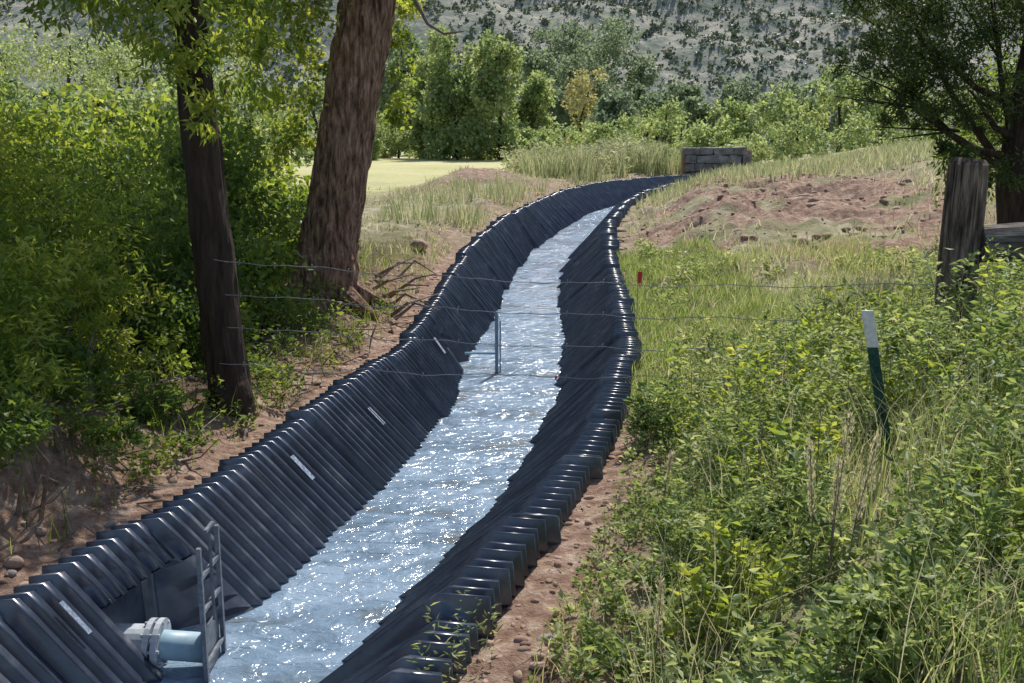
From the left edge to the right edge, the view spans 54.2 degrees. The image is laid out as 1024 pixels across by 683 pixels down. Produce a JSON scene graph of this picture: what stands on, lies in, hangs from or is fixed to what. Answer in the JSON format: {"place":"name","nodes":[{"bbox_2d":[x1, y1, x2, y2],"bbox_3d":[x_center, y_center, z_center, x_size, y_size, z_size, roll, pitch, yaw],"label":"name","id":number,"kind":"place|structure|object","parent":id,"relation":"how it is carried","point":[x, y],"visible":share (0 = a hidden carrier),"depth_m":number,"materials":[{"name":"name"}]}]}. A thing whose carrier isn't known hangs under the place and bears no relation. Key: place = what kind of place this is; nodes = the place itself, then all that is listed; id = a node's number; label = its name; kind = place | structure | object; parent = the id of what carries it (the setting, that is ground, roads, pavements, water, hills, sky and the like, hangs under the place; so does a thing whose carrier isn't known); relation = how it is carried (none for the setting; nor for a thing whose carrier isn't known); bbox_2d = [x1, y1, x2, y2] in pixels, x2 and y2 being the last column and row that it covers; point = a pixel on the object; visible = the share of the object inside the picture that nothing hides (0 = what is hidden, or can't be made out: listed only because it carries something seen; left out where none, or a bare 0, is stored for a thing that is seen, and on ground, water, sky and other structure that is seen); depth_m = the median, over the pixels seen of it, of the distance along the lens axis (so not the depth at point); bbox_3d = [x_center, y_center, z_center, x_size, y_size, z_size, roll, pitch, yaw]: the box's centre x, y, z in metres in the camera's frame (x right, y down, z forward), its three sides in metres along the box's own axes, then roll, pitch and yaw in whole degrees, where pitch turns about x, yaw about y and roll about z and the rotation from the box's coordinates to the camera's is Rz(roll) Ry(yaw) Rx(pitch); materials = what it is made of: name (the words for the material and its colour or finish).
{"place":"outdoors","nodes":[
{"label":"outdoors","id":0,"kind":"place"},
{"bbox_2d":[157,206,614,682],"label":"water","id":1,"kind":"structure","parent":0,"point":[321,615],"depth_m":8.27,"materials":[{"name":"liquid"}]},
{"bbox_2d":[465,311,500,372],"bbox_3d":[-0.383,0.126,13.099,0.475,1.060,0.068,0,11,0],"label":"staff gauge","id":2,"kind":"object","parent":1,"relation":"in","point":[495,353],"visible":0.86,"depth_m":13.09,"materials":[{"name":"metal"}]},
{"bbox_2d":[0,142,1023,682],"bbox_3d":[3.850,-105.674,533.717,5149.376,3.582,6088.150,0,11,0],"label":"ground","id":3,"kind":"structure","parent":0,"point":[832,206],"depth_m":8.47,"materials":[{"name":"soil"}]},
{"bbox_2d":[0,184,83,414],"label":"willow shrub","id":4,"kind":"object","parent":3,"relation":"on","point":[18,319],"visible":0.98,"depth_m":6.73,"materials":[{"name":"green plant"}]},
{"bbox_2d":[0,92,174,403],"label":"willow shrub","id":5,"kind":"object","parent":3,"relation":"on","point":[111,281],"visible":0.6,"depth_m":8.15,"materials":[{"name":"green plant"}]},
{"bbox_2d":[0,373,190,522],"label":"understory shrub","id":6,"kind":"object","parent":3,"relation":"on","point":[15,434],"visible":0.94,"depth_m":6.54,"materials":[{"name":"green plant"}]},
{"bbox_2d":[0,80,196,349],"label":"willow shrub","id":7,"kind":"object","parent":3,"relation":"on","point":[181,215],"visible":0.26,"depth_m":10.32,"materials":[{"name":"green plant"}]},
{"bbox_2d":[5,0,300,417],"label":"boxelder tree","id":8,"kind":"object","parent":3,"relation":"on","point":[192,58],"visible":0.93,"depth_m":8.14,"materials":[{"name":"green plant"}]},
{"bbox_2d":[0,0,169,74],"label":"overhanging branch","id":9,"kind":"object","parent":8,"relation":"attached to","point":[84,6],"visible":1,"depth_m":5.96,"materials":[{"name":"green plant"}]},
{"bbox_2d":[0,229,315,411],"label":"understory shrub","id":10,"kind":"object","parent":3,"relation":"on","point":[175,343],"visible":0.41,"depth_m":9.58,"materials":[{"name":"green plant"}]},
{"bbox_2d":[0,63,361,248],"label":"understory shrub","id":11,"kind":"object","parent":3,"relation":"on","point":[281,180],"visible":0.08,"depth_m":15.56,"materials":[{"name":"green plant"}]},
{"bbox_2d":[10,94,364,332],"bbox_3d":[-4.620,-1.597,13.248,4.863,3.392,6.256,0,11,0],"label":"understory shrub","id":12,"kind":"object","parent":3,"relation":"on","point":[240,180],"visible":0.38,"depth_m":11.98,"materials":[{"name":"green plant"}]},
{"bbox_2d":[0,13,393,184],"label":"field side shrubs","id":13,"kind":"object","parent":3,"relation":"on","point":[133,99],"visible":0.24,"depth_m":74.81,"materials":[{"name":"green plant"}]},
{"bbox_2d":[0,257,439,551],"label":"fallen sticks","id":14,"kind":"object","parent":3,"relation":"on","point":[391,294],"visible":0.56,"depth_m":10.31,"materials":[{"name":"brown wood"}]},
{"bbox_2d":[0,232,450,556],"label":"bank plants","id":15,"kind":"object","parent":3,"relation":"on","point":[119,398],"visible":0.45,"depth_m":8.49,"materials":[{"name":"green plant"}]},
{"bbox_2d":[165,0,463,320],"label":"cottonwood tree","id":16,"kind":"object","parent":3,"relation":"on","point":[363,41],"visible":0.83,"depth_m":12.97,"materials":[{"name":"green plant"}]},
{"bbox_2d":[5,215,676,641],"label":"stones","id":17,"kind":"object","parent":3,"relation":"on","point":[105,523],"visible":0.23,"depth_m":6.28,"materials":[{"name":"stone"}]},
{"bbox_2d":[0,175,692,682],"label":"ditch liner","id":18,"kind":"object","parent":3,"relation":"on","point":[286,497],"visible":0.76,"depth_m":7.21,"materials":[{"name":"black plastic"}]},
{"bbox_2d":[114,521,226,682],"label":"irrigation slide gate","id":19,"kind":"structure","parent":18,"relation":"attached to","point":[158,642],"depth_m":5.71,"materials":[{"name":"metal"}]},
{"bbox_2d":[409,238,427,250],"bbox_3d":[-1.810,-1.877,19.521,0.357,0.254,0.344,2,12,12],"label":"rock","id":20,"kind":"object","parent":3,"relation":"on","point":[423,245],"visible":0.87,"depth_m":19.40,"materials":[{"name":"stone"}]},
{"bbox_2d":[407,590,503,682],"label":"edge weed","id":21,"kind":"object","parent":3,"relation":"on","point":[494,616],"visible":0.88,"depth_m":4.43,"materials":[{"name":"green plant"}]},
{"bbox_2d":[400,22,558,159],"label":"cottonwood grove","id":22,"kind":"object","parent":3,"relation":"on","point":[451,110],"visible":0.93,"depth_m":112.71,"materials":[{"name":"green plant"}]},
{"bbox_2d":[0,160,989,682],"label":"soil clods","id":23,"kind":"object","parent":3,"relation":"on","point":[14,562],"visible":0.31,"depth_m":7.35,"materials":[{"name":"brown soil"}]},
{"bbox_2d":[214,259,938,382],"bbox_3d":[0.560,-0.169,8.469,6.122,1.058,0.068,0,11,0],"label":"barbed wire fence","id":24,"kind":"object","parent":3,"relation":"on","point":[555,377],"visible":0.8,"depth_m":8.46,"materials":[{"name":"grey metal"}]},
{"bbox_2d":[560,65,609,147],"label":"yellowing tree","id":25,"kind":"object","parent":3,"relation":"on","point":[582,105],"visible":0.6,"depth_m":155.48,"materials":[{"name":"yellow plant"}]},
{"bbox_2d":[246,139,1023,682],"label":"dry grass","id":26,"kind":"structure","parent":3,"relation":"on","point":[924,179],"depth_m":6.00,"materials":[{"name":"plant"}]},
{"bbox_2d":[636,272,641,328],"bbox_3d":[1.583,-0.467,12.453,0.054,0.812,0.008,0,11,0],"label":"survey marker flag","id":27,"kind":"object","parent":3,"relation":"on","point":[639,277],"visible":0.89,"depth_m":12.39,"materials":[{"name":"plastic"}]},
{"bbox_2d":[376,10,910,154],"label":"distant trees","id":28,"kind":"object","parent":3,"relation":"on","point":[579,54],"visible":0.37,"depth_m":175.73,"materials":[{"name":"green plant"}]},
{"bbox_2d":[375,62,929,161],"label":"meadow edge shrubs","id":29,"kind":"object","parent":3,"relation":"on","point":[696,135],"visible":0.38,"depth_m":76.15,"materials":[{"name":"green plant"}]},
{"bbox_2d":[374,133,998,230],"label":"tall grass","id":30,"kind":"structure","parent":3,"relation":"on","point":[590,162],"depth_m":37.80,"materials":[{"name":"plant"}]},
{"bbox_2d":[681,146,753,177],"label":"stone headwall","id":31,"kind":"object","parent":3,"relation":"on","point":[697,159],"visible":0.65,"depth_m":51.40,"materials":[{"name":"stone"}]},
{"bbox_2d":[506,221,1023,682],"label":"bank grass","id":32,"kind":"structure","parent":3,"relation":"on","point":[647,267],"depth_m":11.05,"materials":[{"name":"green plant"}]},
{"bbox_2d":[524,236,1023,682],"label":"weed patch","id":33,"kind":"object","parent":3,"relation":"on","point":[824,633],"visible":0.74,"depth_m":5.04,"materials":[{"name":"green plant"}]},
{"bbox_2d":[632,68,1002,166],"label":"willow clump","id":34,"kind":"object","parent":3,"relation":"on","point":[793,129],"visible":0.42,"depth_m":52.24,"materials":[{"name":"green plant"}]},
{"bbox_2d":[653,308,1022,674],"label":"grass stalks","id":35,"kind":"object","parent":3,"relation":"on","point":[832,535],"depth_m":4.47,"materials":[{"name":"beige plant"}]},
{"bbox_2d":[653,292,1023,635],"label":"seed heads","id":36,"kind":"object","parent":35,"relation":"attached to","point":[810,483],"visible":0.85,"depth_m":4.42,"materials":[{"name":"beige plant"}]},
{"bbox_2d":[658,246,1023,655],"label":"leafy weed patch","id":37,"kind":"object","parent":3,"relation":"on","point":[768,569],"visible":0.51,"depth_m":5.81,"materials":[{"name":"green plant"}]},
{"bbox_2d":[688,270,1023,652],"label":"weed stems","id":38,"kind":"object","parent":3,"relation":"on","point":[760,441],"visible":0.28,"depth_m":6.18,"materials":[{"name":"plant"}]},
{"bbox_2d":[861,310,892,472],"bbox_3d":[2.084,0.387,5.656,0.340,1.155,0.054,-3,12,-16],"label":"steel post","id":39,"kind":"object","parent":3,"relation":"on","point":[870,329],"visible":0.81,"depth_m":5.59,"materials":[{"name":"green metal"}]},
{"bbox_2d":[799,262,1022,326],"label":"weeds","id":40,"kind":"object","parent":3,"relation":"on","point":[866,294],"visible":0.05,"depth_m":10.04,"materials":[{"name":"green plant"}]},
{"bbox_2d":[823,0,1023,270],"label":"juniper tree","id":41,"kind":"object","parent":3,"relation":"on","point":[1007,161],"visible":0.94,"depth_m":12.39,"materials":[{"name":"green plant"}]},
{"bbox_2d":[933,157,988,322],"bbox_3d":[3.762,-0.616,8.439,0.350,1.854,0.375,0,11,0],"label":"wooden fence post","id":42,"kind":"object","parent":3,"relation":"on","point":[964,207],"visible":0.68,"depth_m":8.25,"materials":[{"name":"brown wood"}]},
{"bbox_2d":[980,222,1023,262],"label":"log rail","id":43,"kind":"object","parent":42,"relation":"attached to","point":[1005,235],"visible":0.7,"depth_m":8.24,"materials":[{"name":"grey wood"}]},
{"bbox_2d":[909,35,1021,206],"bbox_3d":[10.006,-4.403,15.964,7.605,5.948,5.178,-7,13,-31],"label":"juniper shrub","id":44,"kind":"object","parent":3,"relation":"on","point":[972,139],"visible":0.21,"depth_m":16.50,"materials":[{"name":"green plant"}]},
{"bbox_2d":[0,0,1023,148],"bbox_3d":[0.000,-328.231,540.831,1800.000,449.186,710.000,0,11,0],"label":"hills","id":45,"kind":"structure","parent":0,"point":[653,45],"depth_m":348.31,"materials":[{"name":"grey stone"}]},
{"bbox_2d":[0,0,951,148],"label":"hill bushes","id":46,"kind":"object","parent":45,"relation":"on","point":[688,32],"visible":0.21,"depth_m":348.46,"materials":[{"name":"green plant"}]}
]}

